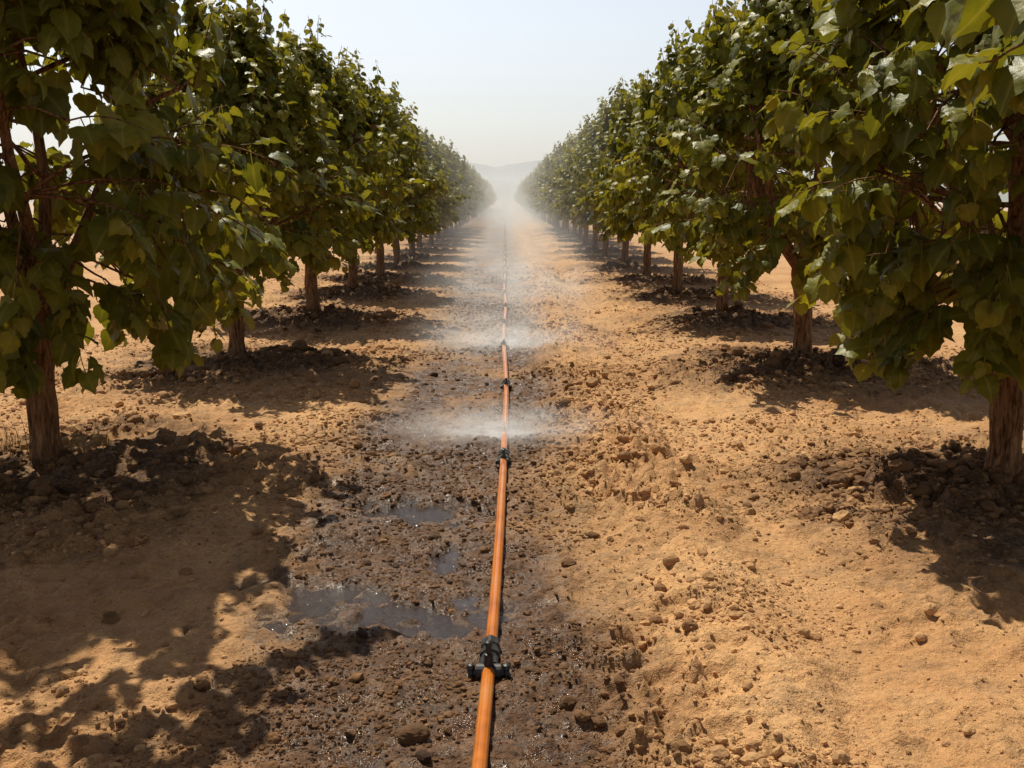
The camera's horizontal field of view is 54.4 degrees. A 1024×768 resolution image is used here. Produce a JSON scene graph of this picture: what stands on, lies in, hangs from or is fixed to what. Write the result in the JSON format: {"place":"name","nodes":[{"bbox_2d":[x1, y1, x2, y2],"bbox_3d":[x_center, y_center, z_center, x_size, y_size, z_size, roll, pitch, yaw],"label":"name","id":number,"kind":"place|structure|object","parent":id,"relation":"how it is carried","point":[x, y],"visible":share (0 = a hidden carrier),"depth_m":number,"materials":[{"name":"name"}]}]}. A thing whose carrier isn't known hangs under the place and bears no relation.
{"place":"outdoors","nodes":[
{"label":"outdoors","id":0,"kind":"place"},
{"bbox_2d":[3,152,993,180],"bbox_3d":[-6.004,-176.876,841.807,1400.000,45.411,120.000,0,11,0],"label":"hills","id":1,"kind":"structure","parent":0,"point":[514,172],"depth_m":850.83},
{"bbox_2d":[0,0,1008,166],"label":"sky","id":2,"kind":"structure","parent":0,"point":[506,81],"materials":[{"name":"white"}]},
{"bbox_2d":[0,202,1023,767],"bbox_3d":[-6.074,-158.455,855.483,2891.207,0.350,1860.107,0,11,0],"label":"ground","id":3,"kind":"structure","parent":0,"point":[476,244],"depth_m":4.81,"materials":[{"name":"soil"}]},
{"bbox_2d":[0,415,115,456],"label":"dry grass","id":4,"kind":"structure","parent":3,"relation":"on","point":[7,442],"depth_m":6.53,"materials":[{"name":"plant"}]},
{"bbox_2d":[84,492,103,497],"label":"soil clod","id":5,"kind":"object","parent":3,"relation":"on","point":[95,494],"visible":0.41,"depth_m":5.58,"materials":[{"name":"brown soil"}]},
{"bbox_2d":[0,0,298,460],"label":"orchard tree","id":6,"kind":"object","parent":3,"relation":"on","point":[120,50],"visible":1,"depth_m":5.62,"materials":[{"name":"green plant"}]},
{"bbox_2d":[178,567,192,574],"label":"soil clod","id":7,"kind":"object","parent":3,"relation":"on","point":[186,571],"visible":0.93,"depth_m":4.51,"materials":[{"name":"brown soil"}]},
{"bbox_2d":[87,0,383,355],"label":"orchard tree","id":8,"kind":"object","parent":3,"relation":"on","point":[263,95],"visible":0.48,"depth_m":9.58,"materials":[{"name":"green plant"}]},
{"bbox_2d":[266,732,280,743],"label":"soil clod","id":9,"kind":"object","parent":3,"relation":"on","point":[273,738],"visible":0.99,"depth_m":3.19,"materials":[{"name":"brown soil"}]},
{"bbox_2d":[232,17,424,312],"bbox_3d":[-2.747,-2.924,13.746,3.038,4.203,2.859,3,11,17],"label":"orchard tree","id":10,"kind":"object","parent":3,"relation":"on","point":[342,99],"visible":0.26,"depth_m":13.39,"materials":[{"name":"green plant"}]},
{"bbox_2d":[358,397,366,402],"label":"soil clod","id":11,"kind":"object","parent":3,"relation":"on","point":[362,400],"visible":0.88,"depth_m":8.33,"materials":[{"name":"brown soil"}]},
{"bbox_2d":[314,48,437,286],"bbox_3d":[-2.825,-3.650,17.334,2.945,4.200,2.852,-3,11,-18],"label":"orchard tree","id":12,"kind":"object","parent":3,"relation":"on","point":[373,96],"visible":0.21,"depth_m":16.96,"materials":[{"name":"green plant"}]},
{"bbox_2d":[257,550,513,639],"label":"puddle","id":13,"kind":"object","parent":3,"relation":"on","point":[313,605],"visible":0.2,"depth_m":4.24,"materials":[{"name":"black liquid"}]},
{"bbox_2d":[334,81,449,275],"bbox_3d":[-2.805,-4.259,20.852,3.246,4.171,3.163,-8,13,-36],"label":"orchard tree","id":14,"kind":"object","parent":3,"relation":"on","point":[430,190],"visible":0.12,"depth_m":20.64,"materials":[{"name":"green plant"}]},
{"bbox_2d":[397,723,430,744],"bbox_3d":[-0.315,1.125,3.200,0.107,0.059,0.078,0,11,0],"label":"soil clod","id":15,"kind":"object","parent":3,"relation":"on","point":[412,734],"visible":1,"depth_m":3.17,"materials":[{"name":"brown soil"}]},
{"bbox_2d":[386,105,470,263],"bbox_3d":[-2.767,-4.805,24.306,3.380,4.055,3.044,-3,11,-14],"label":"orchard tree","id":16,"kind":"object","parent":3,"relation":"on","point":[444,203],"visible":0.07,"depth_m":24.30,"materials":[{"name":"green plant"}]},
{"bbox_2d":[362,499,495,527],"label":"puddle","id":17,"kind":"object","parent":3,"relation":"on","point":[412,515],"visible":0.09,"depth_m":5.56,"materials":[{"name":"black liquid"}]},
{"bbox_2d":[408,126,464,253],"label":"orchard tree","id":18,"kind":"object","parent":3,"relation":"on","point":[435,156],"visible":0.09,"depth_m":27.92,"materials":[{"name":"green plant"}]},
{"bbox_2d":[414,128,461,247],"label":"orchard tree","id":19,"kind":"object","parent":3,"relation":"on","point":[419,235],"visible":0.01,"depth_m":31.86,"materials":[{"name":"green plant"}]},
{"bbox_2d":[429,136,473,243],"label":"orchard tree","id":20,"kind":"object","parent":3,"relation":"on","point":[464,209],"visible":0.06,"depth_m":35.39,"materials":[{"name":"green plant"}]},
{"bbox_2d":[429,136,478,239],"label":"orchard tree","id":21,"kind":"object","parent":3,"relation":"on","point":[465,187],"visible":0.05,"depth_m":38.89,"materials":[{"name":"green plant"}]},
{"bbox_2d":[442,144,480,235],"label":"orchard tree","id":22,"kind":"object","parent":3,"relation":"on","point":[469,204],"visible":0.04,"depth_m":42.78,"materials":[{"name":"green plant"}]},
{"bbox_2d":[447,147,477,232],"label":"orchard tree","id":23,"kind":"object","parent":3,"relation":"on","point":[469,182],"visible":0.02,"depth_m":46.06,"materials":[{"name":"green plant"}]},
{"bbox_2d":[449,162,478,229],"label":"orchard tree","id":24,"kind":"object","parent":3,"relation":"on","point":[471,211],"visible":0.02,"depth_m":49.77,"materials":[{"name":"green plant"}]},
{"bbox_2d":[454,170,480,228],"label":"orchard tree","id":25,"kind":"object","parent":3,"relation":"on","point":[472,215],"visible":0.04,"depth_m":53.74,"materials":[{"name":"green plant"}]},
{"bbox_2d":[458,159,485,226],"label":"orchard tree","id":26,"kind":"object","parent":3,"relation":"on","point":[479,195],"visible":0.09,"depth_m":56.92,"materials":[{"name":"green plant"}]},
{"bbox_2d":[461,165,484,225],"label":"orchard tree","id":27,"kind":"object","parent":3,"relation":"on","point":[479,206],"visible":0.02,"depth_m":60.69,"materials":[{"name":"green plant"}]},
{"bbox_2d":[463,164,487,223],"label":"orchard tree","id":28,"kind":"object","parent":3,"relation":"on","point":[484,197],"visible":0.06,"depth_m":64.32,"materials":[{"name":"green plant"}]},
{"bbox_2d":[465,166,488,222],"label":"orchard tree","id":29,"kind":"object","parent":3,"relation":"on","point":[484,206],"visible":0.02,"depth_m":68.17,"materials":[{"name":"green plant"}]},
{"bbox_2d":[469,168,488,219],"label":"orchard tree","id":30,"kind":"object","parent":3,"relation":"on","point":[480,188],"visible":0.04,"depth_m":75.64,"materials":[{"name":"green plant"}]},
{"bbox_2d":[471,168,490,218],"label":"orchard tree","id":31,"kind":"object","parent":3,"relation":"on","point":[481,180],"visible":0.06,"depth_m":78.69,"materials":[{"name":"green plant"}]},
{"bbox_2d":[473,172,490,217],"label":"orchard tree","id":32,"kind":"object","parent":3,"relation":"on","point":[484,187],"depth_m":82.55,"materials":[{"name":"green plant"}]},
{"bbox_2d":[480,177,495,213],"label":"orchard tree","id":33,"kind":"object","parent":3,"relation":"on","point":[490,189],"visible":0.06,"depth_m":108.22,"materials":[{"name":"green plant"}]},
{"bbox_2d":[471,222,508,767],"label":"irrigation pipe","id":34,"kind":"object","parent":3,"relation":"on","point":[481,739],"visible":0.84,"depth_m":4.28,"materials":[{"name":"orange plastic"}]},
{"bbox_2d":[465,635,510,679],"bbox_3d":[-0.084,1.046,3.700,0.166,0.291,0.261,0,11,1],"label":"sprinkler","id":35,"kind":"object","parent":34,"relation":"attached to","point":[490,652],"visible":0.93,"depth_m":3.58,"materials":[{"name":"black plastic"}]},
{"bbox_2d":[495,447,511,465],"bbox_3d":[-0.054,0.462,6.542,0.104,0.123,0.258,0,11,0],"label":"sprinkler","id":36,"kind":"object","parent":34,"relation":"attached to","point":[503,452],"visible":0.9,"depth_m":6.44,"materials":[{"name":"black plastic"}]},
{"bbox_2d":[499,339,507,348],"bbox_3d":[-0.094,-0.470,11.455,0.104,0.123,0.258,0,11,-1],"label":"sprinkler","id":37,"kind":"object","parent":34,"relation":"attached to","point":[503,342],"visible":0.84,"depth_m":11.35,"materials":[{"name":"black plastic"}]},
{"bbox_2d":[500,318,507,325],"bbox_3d":[-0.105,-0.837,13.421,0.104,0.123,0.258,0,11,0],"label":"sprinkler","id":38,"kind":"object","parent":34,"relation":"attached to","point":[504,321],"visible":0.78,"depth_m":13.31,"materials":[{"name":"black plastic"}]},
{"bbox_2d":[500,378,511,389],"bbox_3d":[-0.054,-0.016,9.098,0.104,0.123,0.258,0,11,-1],"label":"sprinkler","id":39,"kind":"object","parent":34,"relation":"attached to","point":[505,381],"visible":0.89,"depth_m":8.99,"materials":[{"name":"black plastic"}]},
{"bbox_2d":[465,324,553,345],"bbox_3d":[-0.084,-0.607,11.646,1.729,0.216,1.209,4,11,22],"label":"water spray","id":40,"kind":"object","parent":34,"relation":"attached to","point":[505,333],"visible":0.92,"depth_m":11.58,"materials":[{"name":"white liquid"}]},
{"bbox_2d":[385,401,638,443],"bbox_3d":[-0.056,0.239,7.125,1.905,0.214,1.244,0,11,0],"label":"water spray","id":41,"kind":"object","parent":34,"relation":"attached to","point":[504,428],"visible":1,"depth_m":7.12,"materials":[{"name":"white liquid"}]},
{"bbox_2d":[0,279,1023,623],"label":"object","id":42,"kind":"object","parent":3,"relation":"on","point":[110,617],"visible":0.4,"depth_m":6.03,"materials":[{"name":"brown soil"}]},
{"bbox_2d":[0,263,1023,767],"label":"soil crumbs","id":43,"kind":"object","parent":3,"relation":"on","point":[842,473],"visible":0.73,"depth_m":5.68,"materials":[{"name":"brown soil"}]},
{"bbox_2d":[514,175,528,211],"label":"orchard tree","id":44,"kind":"object","parent":3,"relation":"on","point":[519,191],"visible":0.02,"depth_m":118.56,"materials":[{"name":"green plant"}]},
{"bbox_2d":[516,177,530,212],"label":"orchard tree","id":45,"kind":"object","parent":3,"relation":"on","point":[520,191],"visible":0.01,"depth_m":115.26,"materials":[{"name":"green plant"}]},
{"bbox_2d":[519,173,534,214],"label":"orchard tree","id":46,"kind":"object","parent":3,"relation":"on","point":[523,194],"visible":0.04,"depth_m":97.06,"materials":[{"name":"green plant"}]},
{"bbox_2d":[520,172,535,215],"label":"orchard tree","id":47,"kind":"object","parent":3,"relation":"on","point":[526,206],"visible":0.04,"depth_m":93.37,"materials":[{"name":"green plant"}]},
{"bbox_2d":[521,167,538,216],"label":"orchard tree","id":48,"kind":"object","parent":3,"relation":"on","point":[528,183],"visible":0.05,"depth_m":85.79,"materials":[{"name":"green plant"}]},
{"bbox_2d":[522,167,540,217],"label":"orchard tree","id":49,"kind":"object","parent":3,"relation":"on","point":[527,189],"visible":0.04,"depth_m":82.08,"materials":[{"name":"green plant"}]},
{"bbox_2d":[523,162,543,219],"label":"orchard tree","id":50,"kind":"object","parent":3,"relation":"on","point":[525,198],"visible":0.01,"depth_m":74.93,"materials":[{"name":"green plant"}]},
{"bbox_2d":[525,166,542,219],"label":"orchard tree","id":51,"kind":"object","parent":3,"relation":"on","point":[526,188],"visible":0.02,"depth_m":78.44,"materials":[{"name":"green plant"}]},
{"bbox_2d":[525,160,545,221],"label":"orchard tree","id":52,"kind":"object","parent":3,"relation":"on","point":[528,199],"visible":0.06,"depth_m":71.54,"materials":[{"name":"green plant"}]},
{"bbox_2d":[527,161,548,222],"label":"orchard tree","id":53,"kind":"object","parent":3,"relation":"on","point":[528,194],"visible":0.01,"depth_m":67.83,"materials":[{"name":"green plant"}]},
{"bbox_2d":[526,168,551,223],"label":"orchard tree","id":54,"kind":"object","parent":3,"relation":"on","point":[530,201],"visible":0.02,"depth_m":64.41,"materials":[{"name":"green plant"}]},
{"bbox_2d":[527,153,553,225],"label":"orchard tree","id":55,"kind":"object","parent":3,"relation":"on","point":[537,177],"visible":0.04,"depth_m":60.78,"materials":[{"name":"green plant"}]},
{"bbox_2d":[531,150,555,226],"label":"orchard tree","id":56,"kind":"object","parent":3,"relation":"on","point":[534,186],"visible":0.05,"depth_m":56.59,"materials":[{"name":"green plant"}]},
{"bbox_2d":[531,163,559,227],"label":"orchard tree","id":57,"kind":"object","parent":3,"relation":"on","point":[538,206],"visible":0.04,"depth_m":53.25,"materials":[{"name":"green plant"}]},
{"bbox_2d":[532,148,564,229],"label":"orchard tree","id":58,"kind":"object","parent":3,"relation":"on","point":[543,209],"visible":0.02,"depth_m":49.89,"materials":[{"name":"green plant"}]},
{"bbox_2d":[534,131,576,232],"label":"orchard tree","id":59,"kind":"object","parent":3,"relation":"on","point":[542,183],"visible":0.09,"depth_m":45.78,"materials":[{"name":"green plant"}]},
{"bbox_2d":[541,147,576,235],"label":"orchard tree","id":60,"kind":"object","parent":3,"relation":"on","point":[553,164],"visible":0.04,"depth_m":42.17,"materials":[{"name":"green plant"}]},
{"bbox_2d":[539,130,582,239],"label":"orchard tree","id":61,"kind":"object","parent":3,"relation":"on","point":[580,229],"visible":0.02,"depth_m":38.78,"materials":[{"name":"green plant"}]},
{"bbox_2d":[541,118,588,243],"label":"orchard tree","id":62,"kind":"object","parent":3,"relation":"on","point":[550,191],"visible":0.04,"depth_m":34.90,"materials":[{"name":"green plant"}]},
{"bbox_2d":[558,696,577,710],"bbox_3d":[0.200,1.094,3.390,0.087,0.076,0.086,3,11,15],"label":"soil clod","id":63,"kind":"object","parent":3,"relation":"on","point":[567,703],"visible":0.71,"depth_m":3.36,"materials":[{"name":"brown soil"}]},
{"bbox_2d":[561,557,576,566],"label":"soil clod","id":64,"kind":"object","parent":3,"relation":"on","point":[567,562],"visible":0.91,"depth_m":4.72,"materials":[{"name":"brown soil"}]},
{"bbox_2d":[553,114,597,248],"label":"orchard tree","id":65,"kind":"object","parent":3,"relation":"on","point":[563,211],"visible":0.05,"depth_m":31.27,"materials":[{"name":"green plant"}]},
{"bbox_2d":[550,96,608,256],"bbox_3d":[2.522,-5.715,27.801,2.870,4.567,3.187,1,11,6],"label":"orchard tree","id":66,"kind":"object","parent":3,"relation":"on","point":[570,189],"visible":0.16,"depth_m":27.59,"materials":[{"name":"green plant"}]},
{"bbox_2d":[585,531,599,538],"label":"soil clod","id":67,"kind":"object","parent":3,"relation":"on","point":[592,534],"visible":0.98,"depth_m":5.12,"materials":[{"name":"brown soil"}]},
{"bbox_2d":[590,717,606,727],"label":"soil clod","id":68,"kind":"object","parent":3,"relation":"on","point":[598,722],"visible":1,"depth_m":3.25,"materials":[{"name":"brown soil"}]},
{"bbox_2d":[565,78,641,262],"bbox_3d":[2.785,-5.080,24.096,3.028,4.547,3.107,1,11,3],"label":"orchard tree","id":69,"kind":"object","parent":3,"relation":"on","point":[602,133],"visible":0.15,"depth_m":23.79,"materials":[{"name":"green plant"}]},
{"bbox_2d":[617,451,631,460],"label":"soil clod","id":70,"kind":"object","parent":3,"relation":"on","point":[625,455],"visible":0.99,"depth_m":6.27,"materials":[{"name":"brown soil"}]},
{"bbox_2d":[575,70,701,275],"bbox_3d":[2.833,-4.226,20.490,2.823,4.345,2.916,-2,11,-10],"label":"orchard tree","id":71,"kind":"object","parent":3,"relation":"on","point":[621,123],"visible":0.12,"depth_m":20.26,"materials":[{"name":"green plant"}]},
{"bbox_2d":[640,434,648,441],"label":"soil clod","id":72,"kind":"object","parent":3,"relation":"on","point":[644,438],"visible":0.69,"depth_m":6.76,"materials":[{"name":"brown soil"}]},
{"bbox_2d":[649,615,661,623],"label":"soil clod","id":73,"kind":"object","parent":3,"relation":"on","point":[655,619],"visible":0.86,"depth_m":4.09,"materials":[{"name":"brown soil"}]},
{"bbox_2d":[654,583,666,591],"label":"soil clod","id":74,"kind":"object","parent":3,"relation":"on","point":[660,587],"visible":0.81,"depth_m":4.32,"materials":[{"name":"brown soil"}]},
{"bbox_2d":[594,22,739,293],"bbox_3d":[2.811,-3.722,16.962,2.702,4.669,2.871,-4,11,-19],"label":"orchard tree","id":75,"kind":"object","parent":3,"relation":"on","point":[614,199],"visible":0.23,"depth_m":16.79,"materials":[{"name":"green plant"}]},
{"bbox_2d":[662,554,679,565],"bbox_3d":[0.734,0.815,4.584,0.082,0.066,0.063,-2,11,-13],"label":"soil clod","id":76,"kind":"object","parent":3,"relation":"on","point":[670,559],"visible":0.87,"depth_m":4.56,"materials":[{"name":"brown soil"}]},
{"bbox_2d":[681,619,697,631],"bbox_3d":[0.690,0.937,3.862,0.054,0.051,0.065,-10,15,-43],"label":"soil clod","id":77,"kind":"object","parent":3,"relation":"on","point":[688,625],"visible":1,"depth_m":3.85,"materials":[{"name":"brown soil"}]},
{"bbox_2d":[697,547,707,556],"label":"soil clod","id":78,"kind":"object","parent":3,"relation":"on","point":[701,551],"visible":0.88,"depth_m":4.65,"materials":[{"name":"brown soil"}]},
{"bbox_2d":[704,643,715,649],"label":"soil clod","id":79,"kind":"object","parent":3,"relation":"on","point":[708,646],"visible":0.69,"depth_m":3.69,"materials":[{"name":"brown soil"}]},
{"bbox_2d":[611,0,829,310],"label":"orchard tree","id":80,"kind":"object","parent":3,"relation":"on","point":[655,164],"visible":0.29,"depth_m":13.11,"materials":[{"name":"green plant"}]},
{"bbox_2d":[745,418,755,423],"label":"soil clod","id":81,"kind":"object","parent":3,"relation":"on","point":[750,420],"visible":0.7,"depth_m":7.68,"materials":[{"name":"brown soil"}]},
{"bbox_2d":[792,627,810,637],"bbox_3d":[1.157,0.995,3.977,0.075,0.050,0.051,3,11,18],"label":"soil clod","id":82,"kind":"object","parent":3,"relation":"on","point":[805,632],"visible":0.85,"depth_m":3.96,"materials":[{"name":"brown soil"}]},
{"bbox_2d":[638,0,1008,354],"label":"orchard tree","id":83,"kind":"object","parent":3,"relation":"on","point":[753,68],"visible":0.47,"depth_m":9.34,"materials":[{"name":"green plant"}]},
{"bbox_2d":[756,0,1023,476],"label":"orchard tree","id":84,"kind":"object","parent":3,"relation":"on","point":[879,264],"visible":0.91,"depth_m":5.02,"materials":[{"name":"green plant"}]},
{"bbox_2d":[912,485,931,496],"bbox_3d":[2.270,0.596,5.520,0.111,0.066,0.080,-1,11,-7],"label":"soil clod","id":85,"kind":"object","parent":3,"relation":"on","point":[919,490],"visible":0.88,"depth_m":5.50,"materials":[{"name":"brown soil"}]},
{"bbox_2d":[922,602,937,615],"bbox_3d":[1.722,0.926,4.101,0.061,0.052,0.067,7,13,33],"label":"soil clod","id":86,"kind":"object","parent":3,"relation":"on","point":[930,608],"visible":1,"depth_m":4.08,"materials":[{"name":"brown soil"}]},
{"bbox_2d":[901,0,1023,115],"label":"orchard tree","id":87,"kind":"object","parent":3,"relation":"on","point":[992,65],"visible":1,"depth_m":2.98,"materials":[{"name":"green plant"}]},
{"bbox_2d":[962,724,975,734],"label":"soil clod","id":88,"kind":"object","parent":3,"relation":"on","point":[968,729],"visible":1,"depth_m":3.21,"materials":[{"name":"brown soil"}]},
{"bbox_2d":[979,500,996,511],"bbox_3d":[2.522,0.653,5.275,0.088,0.068,0.102,2,11,9],"label":"soil clod","id":89,"kind":"object","parent":3,"relation":"on","point":[987,506],"visible":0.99,"depth_m":5.25,"materials":[{"name":"brown soil"}]},
{"bbox_2d":[29,179,1007,201],"bbox_3d":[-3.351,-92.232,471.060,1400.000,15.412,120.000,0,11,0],"label":"hills","id":90,"kind":"structure","parent":0,"point":[505,190],"depth_m":458.85,"materials":[{"name":"grey"}]}
]}

